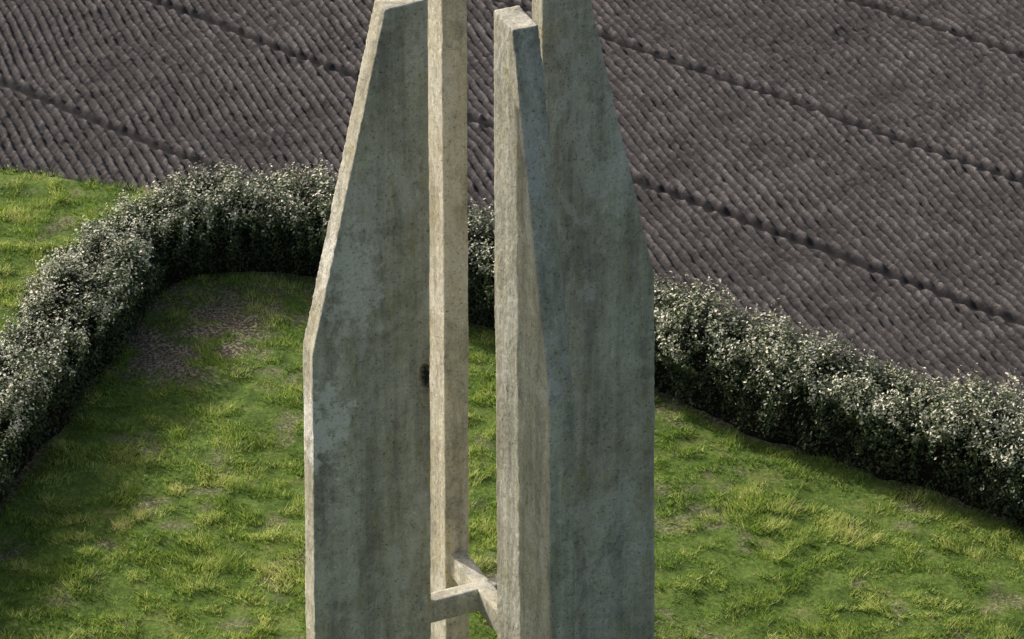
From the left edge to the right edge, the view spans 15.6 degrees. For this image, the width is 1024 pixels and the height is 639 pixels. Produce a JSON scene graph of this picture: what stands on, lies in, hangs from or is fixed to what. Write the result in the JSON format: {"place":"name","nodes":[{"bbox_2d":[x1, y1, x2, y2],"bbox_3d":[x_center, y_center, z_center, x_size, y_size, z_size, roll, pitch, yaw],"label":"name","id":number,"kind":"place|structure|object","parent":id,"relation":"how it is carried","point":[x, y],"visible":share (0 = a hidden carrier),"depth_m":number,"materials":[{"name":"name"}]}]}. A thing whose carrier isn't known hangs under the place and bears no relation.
{"place":"outdoors","nodes":[
{"label":"outdoors","id":0,"kind":"place"},
{"bbox_2d":[0,0,1023,415],"bbox_3d":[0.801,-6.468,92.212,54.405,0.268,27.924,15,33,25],"label":"ploughed field","id":1,"kind":"structure","parent":0,"point":[852,170],"depth_m":89.01,"materials":[{"name":"soil"}]},
{"bbox_2d":[0,163,1023,638],"bbox_3d":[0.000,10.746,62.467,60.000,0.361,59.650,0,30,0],"label":"lawn","id":2,"kind":"structure","parent":0,"point":[166,367],"depth_m":74.40,"materials":[{"name":"green plant"}]},
{"bbox_2d":[303,0,654,638],"bbox_3d":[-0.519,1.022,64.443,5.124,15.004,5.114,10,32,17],"label":"concrete monument","id":3,"kind":"object","parent":2,"relation":"on","point":[385,363],"visible":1,"depth_m":63.38,"materials":[{"name":"grey concrete"}]},
{"bbox_2d":[0,153,1023,526],"bbox_3d":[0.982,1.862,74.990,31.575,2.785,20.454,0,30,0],"label":"hedge","id":4,"kind":"object","parent":2,"relation":"on","point":[68,335],"visible":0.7,"depth_m":77.06,"materials":[{"name":"green plant"}]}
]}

